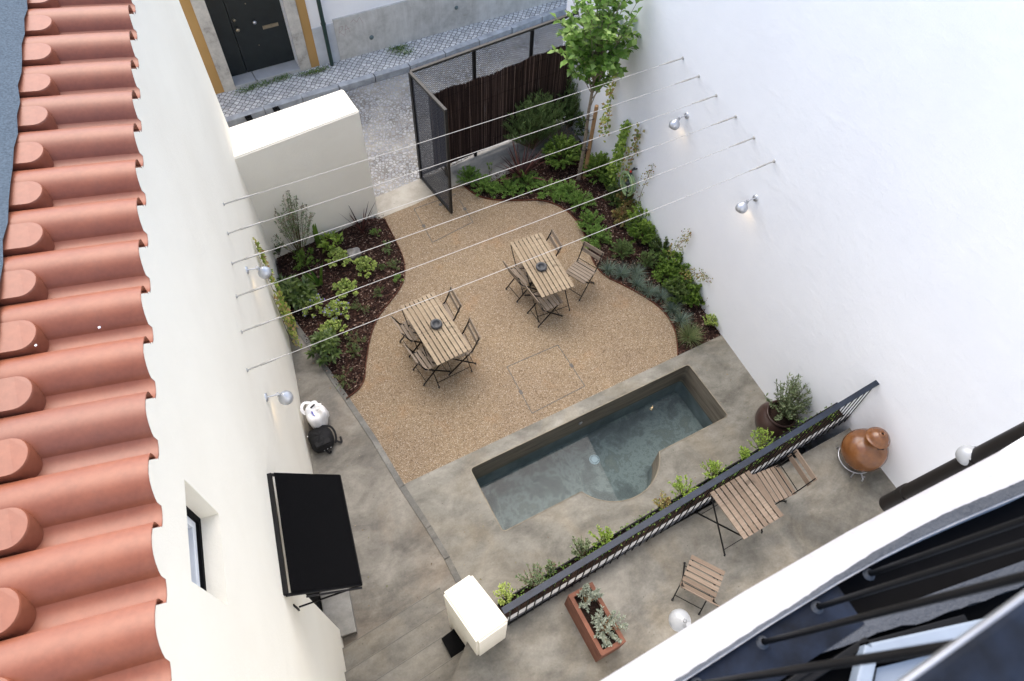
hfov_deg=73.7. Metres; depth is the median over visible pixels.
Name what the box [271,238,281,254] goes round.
shrub
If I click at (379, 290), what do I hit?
ground cover
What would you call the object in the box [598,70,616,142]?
climbing vine
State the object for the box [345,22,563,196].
street
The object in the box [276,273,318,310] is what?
hand leaf shrub
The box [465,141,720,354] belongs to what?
mulched bed
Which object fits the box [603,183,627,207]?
shrub
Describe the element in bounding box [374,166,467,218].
entrance slab
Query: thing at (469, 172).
juniper
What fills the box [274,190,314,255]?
tall shrub
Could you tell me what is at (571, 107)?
needle shrub
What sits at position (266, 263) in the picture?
climbing vine
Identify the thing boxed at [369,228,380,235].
ground cover
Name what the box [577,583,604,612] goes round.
potted shrub
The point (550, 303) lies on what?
folding chair
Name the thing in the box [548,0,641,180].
young tree
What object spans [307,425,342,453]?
backpack
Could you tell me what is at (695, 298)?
shrub
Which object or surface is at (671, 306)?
grass tuft
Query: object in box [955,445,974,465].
wall lamp
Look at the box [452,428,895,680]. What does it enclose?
terrace floor
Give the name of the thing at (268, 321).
steel cable
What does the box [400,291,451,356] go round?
folding table
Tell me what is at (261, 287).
steel cable
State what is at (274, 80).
weed patch
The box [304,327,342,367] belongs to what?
hand leaf shrub
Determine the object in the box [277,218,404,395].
mulched bed
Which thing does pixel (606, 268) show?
grass tuft
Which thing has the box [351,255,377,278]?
rosette plant
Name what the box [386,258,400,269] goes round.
ground cover
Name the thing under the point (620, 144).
climbing vine
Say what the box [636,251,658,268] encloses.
needle shrub
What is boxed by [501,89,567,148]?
needle shrub
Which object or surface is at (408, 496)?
curb
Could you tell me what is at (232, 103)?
pavement
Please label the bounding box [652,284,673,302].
grass tuft
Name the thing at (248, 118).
kerb bracket
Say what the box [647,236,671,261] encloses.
shrub
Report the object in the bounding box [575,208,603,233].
juniper
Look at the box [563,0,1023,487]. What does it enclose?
neighbour wall
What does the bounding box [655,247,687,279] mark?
shrub
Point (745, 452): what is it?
trough plant
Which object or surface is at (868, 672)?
window frame
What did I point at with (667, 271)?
shrub
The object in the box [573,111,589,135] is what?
bush
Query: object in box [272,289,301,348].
climbing vine
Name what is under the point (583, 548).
trough plant
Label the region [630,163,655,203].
climbing vine
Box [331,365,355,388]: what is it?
ground cover
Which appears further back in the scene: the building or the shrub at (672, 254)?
the shrub at (672, 254)
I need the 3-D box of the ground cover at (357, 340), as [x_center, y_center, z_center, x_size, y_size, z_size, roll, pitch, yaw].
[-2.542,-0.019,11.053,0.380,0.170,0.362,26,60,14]
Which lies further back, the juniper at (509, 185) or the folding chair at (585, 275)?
the juniper at (509, 185)
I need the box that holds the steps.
[342,587,462,680]
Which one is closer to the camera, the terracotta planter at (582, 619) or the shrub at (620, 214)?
the terracotta planter at (582, 619)
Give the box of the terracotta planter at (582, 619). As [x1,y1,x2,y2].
[564,582,625,661]
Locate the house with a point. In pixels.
(151, 438)
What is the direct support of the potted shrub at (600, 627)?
on the terracotta planter at (582, 619)
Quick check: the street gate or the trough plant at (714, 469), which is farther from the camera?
the street gate
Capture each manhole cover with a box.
[414,194,472,242]
[507,345,584,412]
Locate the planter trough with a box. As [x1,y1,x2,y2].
[497,402,849,620]
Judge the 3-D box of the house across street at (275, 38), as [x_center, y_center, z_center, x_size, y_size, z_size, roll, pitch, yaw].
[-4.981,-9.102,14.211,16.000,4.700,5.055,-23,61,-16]
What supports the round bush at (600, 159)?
on the mulched bed at (607, 255)
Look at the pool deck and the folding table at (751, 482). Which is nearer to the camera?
the folding table at (751, 482)
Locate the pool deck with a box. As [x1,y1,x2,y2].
[404,335,805,605]
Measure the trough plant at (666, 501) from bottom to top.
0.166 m
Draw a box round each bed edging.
[346,218,404,398]
[464,186,677,355]
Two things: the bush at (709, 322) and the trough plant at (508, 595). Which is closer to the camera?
the trough plant at (508, 595)
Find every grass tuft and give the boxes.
[599,258,617,277]
[611,263,632,278]
[626,262,648,279]
[628,270,652,290]
[639,280,660,298]
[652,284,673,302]
[660,296,682,318]
[669,309,697,329]
[674,317,706,352]
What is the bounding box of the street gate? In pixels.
[409,71,452,213]
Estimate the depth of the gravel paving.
11.27 m
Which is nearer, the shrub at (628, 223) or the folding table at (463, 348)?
the folding table at (463, 348)
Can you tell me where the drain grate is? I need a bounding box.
[441,629,464,657]
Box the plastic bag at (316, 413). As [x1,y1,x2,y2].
[300,401,328,428]
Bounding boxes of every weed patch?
[235,73,291,95]
[298,65,329,76]
[387,43,415,55]
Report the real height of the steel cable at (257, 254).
0.049 m
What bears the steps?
on the passage floor at (398, 552)
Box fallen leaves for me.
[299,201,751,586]
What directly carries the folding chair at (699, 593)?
on the terrace floor at (638, 585)
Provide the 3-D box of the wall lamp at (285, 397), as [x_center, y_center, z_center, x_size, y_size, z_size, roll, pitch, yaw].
[-2.621,0.637,7.706,0.277,0.227,0.168,-14,59,-11]
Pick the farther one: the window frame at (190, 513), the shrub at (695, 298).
the shrub at (695, 298)
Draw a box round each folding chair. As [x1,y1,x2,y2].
[389,315,431,357]
[404,341,450,385]
[424,286,461,338]
[443,317,480,375]
[502,260,538,302]
[525,229,562,283]
[525,285,562,327]
[565,241,603,300]
[671,555,724,614]
[746,449,816,516]
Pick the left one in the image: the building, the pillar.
the pillar
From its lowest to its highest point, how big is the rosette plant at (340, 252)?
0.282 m
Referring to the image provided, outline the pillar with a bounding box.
[444,575,507,655]
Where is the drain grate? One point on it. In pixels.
(454, 644)
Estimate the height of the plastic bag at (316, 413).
0.431 m
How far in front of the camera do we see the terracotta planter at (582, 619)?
7.45 m
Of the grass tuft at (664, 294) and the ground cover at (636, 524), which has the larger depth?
the grass tuft at (664, 294)
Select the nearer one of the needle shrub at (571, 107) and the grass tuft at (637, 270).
the grass tuft at (637, 270)
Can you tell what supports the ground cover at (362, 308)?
on the mulched bed at (353, 233)
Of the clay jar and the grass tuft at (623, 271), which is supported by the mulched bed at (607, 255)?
the grass tuft at (623, 271)
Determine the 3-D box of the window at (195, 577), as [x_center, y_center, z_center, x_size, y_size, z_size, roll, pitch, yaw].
[-2.058,1.307,4.216,0.052,0.560,0.554,-14,59,-11]
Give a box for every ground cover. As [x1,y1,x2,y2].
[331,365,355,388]
[345,342,362,358]
[346,330,366,349]
[350,298,369,314]
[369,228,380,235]
[373,286,383,297]
[375,263,386,270]
[382,240,392,255]
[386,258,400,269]
[393,273,403,281]
[502,403,837,611]
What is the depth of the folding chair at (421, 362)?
10.49 m
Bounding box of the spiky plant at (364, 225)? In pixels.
[344,201,378,232]
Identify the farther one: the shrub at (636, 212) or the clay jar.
the shrub at (636, 212)
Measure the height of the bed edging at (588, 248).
0.060 m
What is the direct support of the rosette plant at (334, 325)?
on the mulched bed at (353, 233)
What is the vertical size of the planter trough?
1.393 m
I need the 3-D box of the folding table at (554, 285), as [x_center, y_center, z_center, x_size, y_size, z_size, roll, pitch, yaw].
[0.603,-0.827,11.373,0.606,0.711,0.620,-20,60,-14]
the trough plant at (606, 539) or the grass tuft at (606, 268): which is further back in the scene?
the grass tuft at (606, 268)
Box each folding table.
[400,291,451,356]
[418,320,471,387]
[510,233,556,293]
[524,259,574,321]
[696,471,783,555]
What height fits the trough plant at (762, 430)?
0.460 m
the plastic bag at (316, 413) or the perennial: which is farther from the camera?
the perennial
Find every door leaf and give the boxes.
[204,0,246,75]
[223,0,294,71]
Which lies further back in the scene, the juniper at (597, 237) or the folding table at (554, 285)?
the juniper at (597, 237)
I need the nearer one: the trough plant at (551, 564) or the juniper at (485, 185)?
the trough plant at (551, 564)
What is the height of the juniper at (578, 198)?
0.298 m
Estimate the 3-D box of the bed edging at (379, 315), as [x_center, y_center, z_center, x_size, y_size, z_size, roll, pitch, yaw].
[-2.179,-0.652,11.570,0.564,0.060,3.758,4,57,0]
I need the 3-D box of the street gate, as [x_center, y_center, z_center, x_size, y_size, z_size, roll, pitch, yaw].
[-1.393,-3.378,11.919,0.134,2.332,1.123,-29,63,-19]
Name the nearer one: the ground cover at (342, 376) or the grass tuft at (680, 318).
the ground cover at (342, 376)
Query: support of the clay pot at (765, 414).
on the pool deck
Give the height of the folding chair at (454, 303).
0.798 m
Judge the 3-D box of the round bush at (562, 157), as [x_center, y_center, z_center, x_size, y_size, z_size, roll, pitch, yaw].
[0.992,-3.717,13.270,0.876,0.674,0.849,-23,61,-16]
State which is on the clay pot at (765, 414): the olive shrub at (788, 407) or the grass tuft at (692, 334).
the olive shrub at (788, 407)
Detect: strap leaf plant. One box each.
[302,261,322,285]
[312,224,320,245]
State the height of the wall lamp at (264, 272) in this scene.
0.227 m
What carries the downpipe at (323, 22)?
attached to the house across street at (275, 38)
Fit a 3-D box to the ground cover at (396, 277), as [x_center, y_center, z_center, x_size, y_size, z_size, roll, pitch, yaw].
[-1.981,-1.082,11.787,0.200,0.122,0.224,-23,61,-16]
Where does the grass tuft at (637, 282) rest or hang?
on the mulched bed at (607, 255)
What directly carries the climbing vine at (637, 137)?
attached to the neighbour wall at (875, 231)
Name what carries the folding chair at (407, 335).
on the gravel paving
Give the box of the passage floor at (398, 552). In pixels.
[285,312,455,646]
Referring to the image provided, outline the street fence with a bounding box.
[408,11,578,178]
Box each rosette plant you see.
[302,293,324,317]
[318,317,347,334]
[323,298,349,321]
[324,247,350,267]
[332,278,357,298]
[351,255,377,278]
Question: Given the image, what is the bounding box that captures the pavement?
[216,0,566,116]
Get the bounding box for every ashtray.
[430,319,441,328]
[536,262,546,271]
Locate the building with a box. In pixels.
[601,437,1023,680]
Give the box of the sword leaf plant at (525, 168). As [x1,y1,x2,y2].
[497,140,548,180]
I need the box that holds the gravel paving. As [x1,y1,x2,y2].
[349,184,676,483]
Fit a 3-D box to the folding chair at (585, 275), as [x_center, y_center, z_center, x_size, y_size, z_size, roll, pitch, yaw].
[1.186,-1.168,11.565,0.410,0.798,0.562,34,62,18]
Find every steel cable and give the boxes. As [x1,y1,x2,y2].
[223,57,683,205]
[227,75,699,234]
[231,94,717,265]
[235,115,736,297]
[240,136,754,333]
[246,159,775,371]
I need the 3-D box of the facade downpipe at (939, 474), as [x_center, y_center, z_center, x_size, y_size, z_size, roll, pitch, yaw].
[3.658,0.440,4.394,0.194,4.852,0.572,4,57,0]
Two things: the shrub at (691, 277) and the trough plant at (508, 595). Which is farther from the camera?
the shrub at (691, 277)
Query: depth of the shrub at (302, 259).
11.71 m
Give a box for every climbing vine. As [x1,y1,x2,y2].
[252,237,297,330]
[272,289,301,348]
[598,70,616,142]
[604,119,631,186]
[616,122,644,196]
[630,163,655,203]
[666,228,691,262]
[679,264,712,282]
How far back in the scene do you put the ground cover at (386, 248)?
12.12 m
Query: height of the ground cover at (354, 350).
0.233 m
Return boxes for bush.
[541,132,585,169]
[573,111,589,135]
[582,150,616,184]
[702,313,717,326]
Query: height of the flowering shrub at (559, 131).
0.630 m
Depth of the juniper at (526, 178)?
13.09 m
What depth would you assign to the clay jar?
8.48 m
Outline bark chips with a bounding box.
[276,133,719,394]
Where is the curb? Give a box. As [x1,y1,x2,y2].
[291,316,461,583]
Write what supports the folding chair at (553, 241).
on the gravel paving
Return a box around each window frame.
[186,506,206,590]
[849,618,983,680]
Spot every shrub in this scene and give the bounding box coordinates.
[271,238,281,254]
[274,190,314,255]
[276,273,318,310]
[292,247,319,270]
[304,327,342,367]
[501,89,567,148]
[543,123,575,140]
[551,74,583,126]
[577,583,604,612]
[590,605,628,647]
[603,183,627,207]
[609,238,634,259]
[611,205,633,226]
[616,191,636,210]
[623,214,642,233]
[626,220,657,244]
[627,201,656,233]
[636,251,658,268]
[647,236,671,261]
[652,262,680,285]
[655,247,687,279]
[663,275,694,304]
[666,250,685,274]
[669,263,697,292]
[682,282,704,306]
[764,372,812,421]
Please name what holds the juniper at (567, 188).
on the mulched bed at (607, 255)
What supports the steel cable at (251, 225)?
attached to the neighbour wall at (875, 231)
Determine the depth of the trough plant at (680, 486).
8.47 m
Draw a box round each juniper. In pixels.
[455,165,481,185]
[470,174,498,198]
[493,173,523,198]
[511,169,544,193]
[536,177,563,201]
[552,179,582,201]
[561,189,596,211]
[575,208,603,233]
[580,222,614,249]
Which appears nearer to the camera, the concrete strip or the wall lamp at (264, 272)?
the wall lamp at (264, 272)
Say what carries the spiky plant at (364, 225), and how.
on the mulched bed at (353, 233)
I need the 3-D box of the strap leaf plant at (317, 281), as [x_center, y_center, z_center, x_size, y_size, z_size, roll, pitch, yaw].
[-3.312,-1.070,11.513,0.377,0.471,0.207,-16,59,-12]
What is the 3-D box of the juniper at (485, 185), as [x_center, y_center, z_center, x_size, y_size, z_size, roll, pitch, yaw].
[-0.517,-2.959,12.957,0.565,0.280,0.634,-2,57,-4]
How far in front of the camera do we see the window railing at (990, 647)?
0.61 m
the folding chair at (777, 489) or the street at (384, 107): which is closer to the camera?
the folding chair at (777, 489)
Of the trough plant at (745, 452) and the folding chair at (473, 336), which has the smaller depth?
the trough plant at (745, 452)
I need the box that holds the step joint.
[343,588,461,680]
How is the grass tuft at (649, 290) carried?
on the mulched bed at (607, 255)
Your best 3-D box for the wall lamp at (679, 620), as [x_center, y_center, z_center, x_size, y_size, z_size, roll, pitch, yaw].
[1.306,2.146,5.133,0.168,0.227,0.277,-23,61,-16]
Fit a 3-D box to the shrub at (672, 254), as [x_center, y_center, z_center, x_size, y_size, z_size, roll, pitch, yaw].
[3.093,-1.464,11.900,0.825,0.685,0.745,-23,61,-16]
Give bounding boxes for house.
[0,0,357,680]
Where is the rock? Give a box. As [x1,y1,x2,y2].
[346,247,360,259]
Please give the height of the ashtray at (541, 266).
0.050 m
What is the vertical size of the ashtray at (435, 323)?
0.050 m
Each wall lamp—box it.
[245,266,271,278]
[264,391,292,404]
[669,112,688,129]
[669,609,690,631]
[735,194,757,213]
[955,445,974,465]
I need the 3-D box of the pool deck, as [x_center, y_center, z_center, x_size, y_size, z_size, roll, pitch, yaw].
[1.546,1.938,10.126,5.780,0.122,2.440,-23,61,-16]
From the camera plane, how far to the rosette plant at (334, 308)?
11.24 m
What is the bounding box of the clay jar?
[836,427,889,481]
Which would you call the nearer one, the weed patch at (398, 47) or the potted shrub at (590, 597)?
the potted shrub at (590, 597)
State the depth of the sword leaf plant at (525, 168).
13.11 m
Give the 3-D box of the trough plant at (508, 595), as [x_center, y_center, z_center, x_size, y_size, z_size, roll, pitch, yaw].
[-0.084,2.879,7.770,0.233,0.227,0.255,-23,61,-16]
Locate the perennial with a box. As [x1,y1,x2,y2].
[317,230,343,252]
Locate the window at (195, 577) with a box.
[187,516,199,586]
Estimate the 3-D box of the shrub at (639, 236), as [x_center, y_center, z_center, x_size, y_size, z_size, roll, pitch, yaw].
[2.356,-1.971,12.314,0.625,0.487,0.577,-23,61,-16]
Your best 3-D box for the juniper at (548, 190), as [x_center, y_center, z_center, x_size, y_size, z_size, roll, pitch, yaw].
[0.725,-2.874,12.975,0.628,0.243,0.622,5,57,1]
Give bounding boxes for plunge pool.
[471,365,726,530]
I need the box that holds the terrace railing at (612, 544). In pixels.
[501,380,878,625]
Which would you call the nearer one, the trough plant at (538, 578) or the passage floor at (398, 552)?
the trough plant at (538, 578)
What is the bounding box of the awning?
[267,473,362,610]
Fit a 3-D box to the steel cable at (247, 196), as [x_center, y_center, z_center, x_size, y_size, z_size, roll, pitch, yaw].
[-0.465,-2.856,8.994,6.662,0.049,0.048,-23,61,-16]
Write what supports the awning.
attached to the house
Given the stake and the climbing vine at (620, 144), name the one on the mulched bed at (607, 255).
the stake
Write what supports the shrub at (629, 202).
on the mulched bed at (607, 255)
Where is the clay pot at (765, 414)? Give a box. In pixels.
[755,400,798,440]
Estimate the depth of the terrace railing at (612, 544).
7.80 m
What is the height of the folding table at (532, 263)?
0.711 m
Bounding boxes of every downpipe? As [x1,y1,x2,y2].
[316,0,333,65]
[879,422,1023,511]
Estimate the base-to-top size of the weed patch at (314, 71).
0.112 m
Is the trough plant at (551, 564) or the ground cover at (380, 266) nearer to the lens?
the trough plant at (551, 564)
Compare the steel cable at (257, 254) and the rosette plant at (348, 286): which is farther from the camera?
the rosette plant at (348, 286)
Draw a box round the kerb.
[225,4,566,127]
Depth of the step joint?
8.33 m
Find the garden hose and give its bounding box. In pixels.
[620,167,637,199]
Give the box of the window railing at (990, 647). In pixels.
[691,516,1023,680]
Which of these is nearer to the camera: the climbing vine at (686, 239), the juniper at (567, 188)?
the climbing vine at (686, 239)
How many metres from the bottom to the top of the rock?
0.332 m
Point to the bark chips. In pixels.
(370, 305)
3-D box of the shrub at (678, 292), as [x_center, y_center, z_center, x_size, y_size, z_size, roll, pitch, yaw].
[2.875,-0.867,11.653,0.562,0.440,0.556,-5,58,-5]
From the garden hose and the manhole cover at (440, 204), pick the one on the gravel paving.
the manhole cover at (440, 204)
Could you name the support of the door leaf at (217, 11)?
in the house across street at (275, 38)
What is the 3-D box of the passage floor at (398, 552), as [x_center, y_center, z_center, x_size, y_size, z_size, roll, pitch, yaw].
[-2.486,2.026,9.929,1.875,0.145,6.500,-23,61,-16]
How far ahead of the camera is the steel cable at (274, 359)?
7.67 m
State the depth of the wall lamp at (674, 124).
10.27 m
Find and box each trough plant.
[493,581,514,605]
[515,562,545,586]
[543,559,556,574]
[569,536,591,558]
[588,524,613,546]
[652,490,670,509]
[668,474,697,499]
[700,458,724,478]
[739,445,750,459]
[747,428,773,450]
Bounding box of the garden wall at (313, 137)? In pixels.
[229,90,377,265]
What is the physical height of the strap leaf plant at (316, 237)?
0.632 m
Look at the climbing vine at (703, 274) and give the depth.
11.39 m
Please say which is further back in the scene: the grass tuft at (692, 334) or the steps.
the grass tuft at (692, 334)
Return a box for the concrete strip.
[450,120,580,184]
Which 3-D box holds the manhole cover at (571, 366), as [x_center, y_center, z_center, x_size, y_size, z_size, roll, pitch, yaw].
[0.538,0.589,10.878,1.011,0.008,0.922,-23,61,-16]
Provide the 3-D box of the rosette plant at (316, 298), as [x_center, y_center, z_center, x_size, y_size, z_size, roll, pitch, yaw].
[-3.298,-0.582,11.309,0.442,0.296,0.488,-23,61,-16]
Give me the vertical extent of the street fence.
2.370 m
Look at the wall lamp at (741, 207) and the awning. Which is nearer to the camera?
the awning
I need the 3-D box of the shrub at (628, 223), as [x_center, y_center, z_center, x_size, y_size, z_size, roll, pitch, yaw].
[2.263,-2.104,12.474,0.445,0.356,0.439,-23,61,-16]
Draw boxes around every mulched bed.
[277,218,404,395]
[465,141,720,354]
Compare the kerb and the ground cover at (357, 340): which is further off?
the kerb
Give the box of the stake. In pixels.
[582,105,598,178]
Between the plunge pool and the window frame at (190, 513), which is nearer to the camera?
the window frame at (190, 513)
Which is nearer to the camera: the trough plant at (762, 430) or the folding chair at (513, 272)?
the trough plant at (762, 430)
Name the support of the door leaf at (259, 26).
in the house across street at (275, 38)
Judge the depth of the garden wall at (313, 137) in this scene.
10.89 m
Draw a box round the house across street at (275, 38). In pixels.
[179,0,556,93]
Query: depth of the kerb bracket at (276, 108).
13.89 m
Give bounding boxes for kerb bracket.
[245,115,252,121]
[272,106,279,111]

